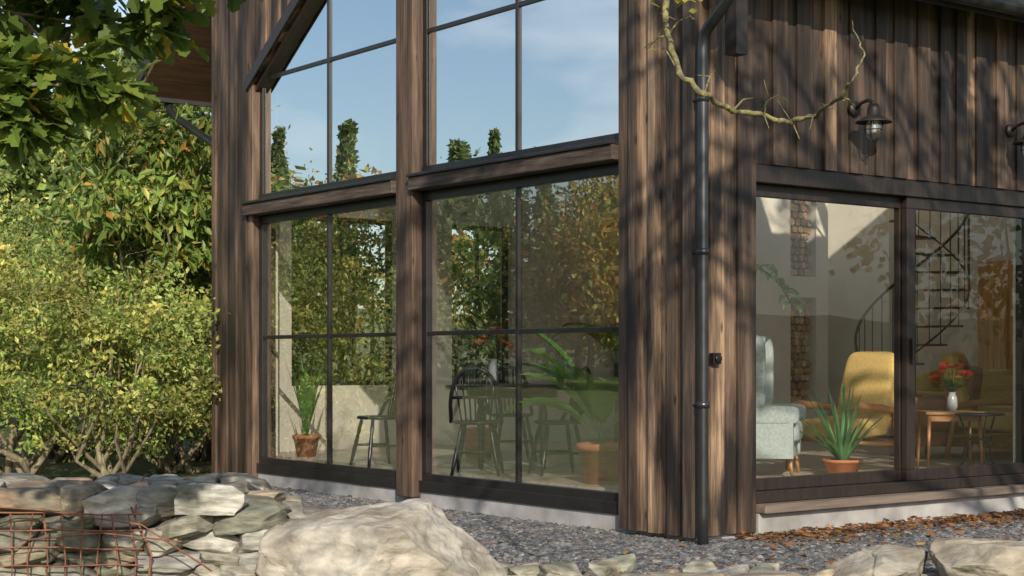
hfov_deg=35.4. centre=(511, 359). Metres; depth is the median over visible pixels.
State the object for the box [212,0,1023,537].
cladding boards
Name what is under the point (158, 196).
chestnut tree
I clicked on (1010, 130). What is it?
wall lamp
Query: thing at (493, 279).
shrub
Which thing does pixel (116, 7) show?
sky
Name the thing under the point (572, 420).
windsor chair
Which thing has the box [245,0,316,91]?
gable trim
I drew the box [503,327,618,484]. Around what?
banana plant
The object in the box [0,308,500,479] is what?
ground
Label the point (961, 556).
boulder
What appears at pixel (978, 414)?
iron side table
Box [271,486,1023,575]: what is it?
gravel
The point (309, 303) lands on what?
shrub
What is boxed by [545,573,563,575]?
boulder
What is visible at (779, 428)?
wingback chair
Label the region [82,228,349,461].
shrub
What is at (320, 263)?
chestnut tree
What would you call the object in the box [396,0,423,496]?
gable post
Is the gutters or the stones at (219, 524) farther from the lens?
the gutters
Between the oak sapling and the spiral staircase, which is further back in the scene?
the spiral staircase
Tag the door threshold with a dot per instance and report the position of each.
(827, 503)
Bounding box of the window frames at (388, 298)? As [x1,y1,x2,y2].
[292,217,507,385]
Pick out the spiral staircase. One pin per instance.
(940, 255)
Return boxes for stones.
[0,471,339,575]
[499,553,938,575]
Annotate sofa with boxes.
[916,369,1012,456]
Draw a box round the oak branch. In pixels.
[644,0,864,138]
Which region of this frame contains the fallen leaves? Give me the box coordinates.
[502,508,1023,575]
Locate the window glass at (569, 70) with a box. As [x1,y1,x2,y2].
[265,0,618,193]
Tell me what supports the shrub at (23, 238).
on the ground
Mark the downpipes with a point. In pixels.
(703, 248)
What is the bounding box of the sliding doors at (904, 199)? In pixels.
[756,164,1023,503]
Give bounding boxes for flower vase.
[470,327,513,385]
[927,361,972,410]
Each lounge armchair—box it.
[786,351,893,468]
[940,352,1012,459]
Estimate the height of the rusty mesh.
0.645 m
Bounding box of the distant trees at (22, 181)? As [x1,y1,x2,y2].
[0,12,500,433]
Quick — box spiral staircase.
[854,210,970,454]
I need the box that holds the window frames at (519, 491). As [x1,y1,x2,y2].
[256,0,618,514]
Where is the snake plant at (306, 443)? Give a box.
[286,351,326,456]
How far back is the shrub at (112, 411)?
16.56 m
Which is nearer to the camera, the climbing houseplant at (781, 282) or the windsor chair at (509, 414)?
the climbing houseplant at (781, 282)
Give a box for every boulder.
[254,498,507,575]
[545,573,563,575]
[636,571,802,575]
[829,544,927,575]
[928,537,1023,575]
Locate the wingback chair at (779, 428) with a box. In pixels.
[756,335,805,475]
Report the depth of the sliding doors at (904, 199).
12.59 m
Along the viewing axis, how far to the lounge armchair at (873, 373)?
14.32 m
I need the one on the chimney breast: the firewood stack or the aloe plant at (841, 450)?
the firewood stack
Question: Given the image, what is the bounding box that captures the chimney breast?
[756,197,827,442]
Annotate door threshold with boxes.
[756,483,1023,513]
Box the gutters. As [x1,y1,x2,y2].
[153,0,1023,107]
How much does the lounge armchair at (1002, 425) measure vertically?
1.063 m
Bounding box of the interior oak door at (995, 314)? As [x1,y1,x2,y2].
[978,260,1012,448]
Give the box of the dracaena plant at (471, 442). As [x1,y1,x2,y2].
[454,292,510,457]
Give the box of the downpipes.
[165,0,733,544]
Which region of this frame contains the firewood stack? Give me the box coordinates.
[791,200,811,402]
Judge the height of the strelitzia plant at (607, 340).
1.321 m
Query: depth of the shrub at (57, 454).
20.32 m
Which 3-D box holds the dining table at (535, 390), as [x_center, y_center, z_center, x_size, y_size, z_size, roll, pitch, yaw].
[0.000,0.605,14.744,1.238,0.750,1.238,0,0,-37]
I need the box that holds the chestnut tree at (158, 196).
[32,57,211,466]
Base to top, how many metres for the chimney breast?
6.000 m
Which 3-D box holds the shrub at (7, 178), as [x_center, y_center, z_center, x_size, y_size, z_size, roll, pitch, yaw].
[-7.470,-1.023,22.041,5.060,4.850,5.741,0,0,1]
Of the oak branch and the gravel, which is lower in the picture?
the gravel
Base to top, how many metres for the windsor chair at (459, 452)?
0.931 m
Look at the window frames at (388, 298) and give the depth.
18.12 m
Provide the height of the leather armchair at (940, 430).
0.814 m
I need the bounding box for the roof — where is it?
[136,0,1023,106]
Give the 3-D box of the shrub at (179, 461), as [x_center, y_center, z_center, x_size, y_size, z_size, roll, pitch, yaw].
[-3.886,0.114,18.445,2.697,2.507,2.453,0,0,-37]
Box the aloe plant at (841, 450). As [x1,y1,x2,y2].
[799,376,889,472]
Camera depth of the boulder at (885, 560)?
8.99 m
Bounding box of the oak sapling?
[0,0,263,172]
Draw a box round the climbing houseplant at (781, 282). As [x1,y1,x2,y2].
[756,264,806,312]
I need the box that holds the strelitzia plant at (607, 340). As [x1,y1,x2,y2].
[554,323,618,441]
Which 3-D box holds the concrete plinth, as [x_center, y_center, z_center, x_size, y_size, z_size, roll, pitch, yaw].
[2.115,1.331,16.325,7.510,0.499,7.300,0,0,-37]
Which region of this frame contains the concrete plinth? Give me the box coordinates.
[258,472,1023,541]
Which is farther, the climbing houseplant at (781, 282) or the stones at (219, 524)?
the climbing houseplant at (781, 282)
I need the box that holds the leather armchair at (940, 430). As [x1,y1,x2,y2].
[915,365,982,446]
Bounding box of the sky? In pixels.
[1,0,497,314]
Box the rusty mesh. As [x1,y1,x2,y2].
[0,473,211,575]
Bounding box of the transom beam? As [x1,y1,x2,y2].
[240,140,618,215]
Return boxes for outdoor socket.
[709,353,721,363]
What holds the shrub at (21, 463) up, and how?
on the ground
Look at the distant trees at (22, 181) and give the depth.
29.45 m
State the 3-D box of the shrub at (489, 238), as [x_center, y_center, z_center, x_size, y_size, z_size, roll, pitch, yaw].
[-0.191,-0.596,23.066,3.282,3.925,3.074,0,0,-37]
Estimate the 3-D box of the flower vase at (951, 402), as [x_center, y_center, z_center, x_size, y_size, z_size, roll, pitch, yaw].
[3.935,0.233,14.336,0.389,0.444,0.418,0,0,-37]
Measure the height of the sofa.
0.884 m
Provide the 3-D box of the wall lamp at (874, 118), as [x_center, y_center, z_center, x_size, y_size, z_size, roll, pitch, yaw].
[2.670,-1.787,11.961,0.271,0.334,0.336,0,0,-37]
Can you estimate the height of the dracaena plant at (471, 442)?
1.670 m
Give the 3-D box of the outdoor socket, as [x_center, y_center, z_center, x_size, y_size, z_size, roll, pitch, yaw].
[1.421,-0.010,11.188,0.075,0.080,0.064,0,0,-37]
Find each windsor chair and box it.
[349,373,395,467]
[448,366,503,475]
[487,365,536,461]
[528,366,591,476]
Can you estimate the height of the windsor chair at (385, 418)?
0.931 m
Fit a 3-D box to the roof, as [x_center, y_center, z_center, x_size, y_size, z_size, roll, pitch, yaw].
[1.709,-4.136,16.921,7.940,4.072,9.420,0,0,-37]
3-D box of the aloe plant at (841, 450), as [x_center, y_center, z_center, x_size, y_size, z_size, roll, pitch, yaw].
[2.696,0.555,13.568,0.901,0.849,0.953,0,0,-37]
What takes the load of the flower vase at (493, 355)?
on the dining table at (535, 390)
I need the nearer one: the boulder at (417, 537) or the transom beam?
the boulder at (417, 537)
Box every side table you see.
[915,410,982,468]
[955,412,1004,465]
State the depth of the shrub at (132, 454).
20.94 m
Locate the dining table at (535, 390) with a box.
[444,384,561,468]
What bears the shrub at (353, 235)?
on the ground
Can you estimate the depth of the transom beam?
13.35 m
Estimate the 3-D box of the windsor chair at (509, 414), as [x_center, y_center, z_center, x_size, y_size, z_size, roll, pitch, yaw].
[-0.005,0.517,15.623,0.466,0.931,0.482,0,0,-10]
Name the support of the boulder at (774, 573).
on the ground
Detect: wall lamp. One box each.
[848,98,891,141]
[1005,121,1023,158]
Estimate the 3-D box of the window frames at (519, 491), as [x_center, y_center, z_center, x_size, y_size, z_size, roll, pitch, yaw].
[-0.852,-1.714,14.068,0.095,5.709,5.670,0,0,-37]
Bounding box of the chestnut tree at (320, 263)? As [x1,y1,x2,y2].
[49,58,381,405]
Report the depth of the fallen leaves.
11.75 m
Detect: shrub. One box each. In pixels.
[0,145,135,452]
[0,154,211,463]
[0,181,107,454]
[0,226,174,474]
[0,255,230,480]
[4,210,211,457]
[61,259,211,474]
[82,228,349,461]
[167,220,361,453]
[292,221,457,380]
[452,230,500,379]
[453,257,500,360]
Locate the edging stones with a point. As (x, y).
(616, 565)
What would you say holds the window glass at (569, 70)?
attached to the window frames at (519, 491)
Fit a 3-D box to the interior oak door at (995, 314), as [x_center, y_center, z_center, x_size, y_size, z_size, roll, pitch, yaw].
[5.524,-0.060,17.607,0.120,2.080,1.000,0,0,-37]

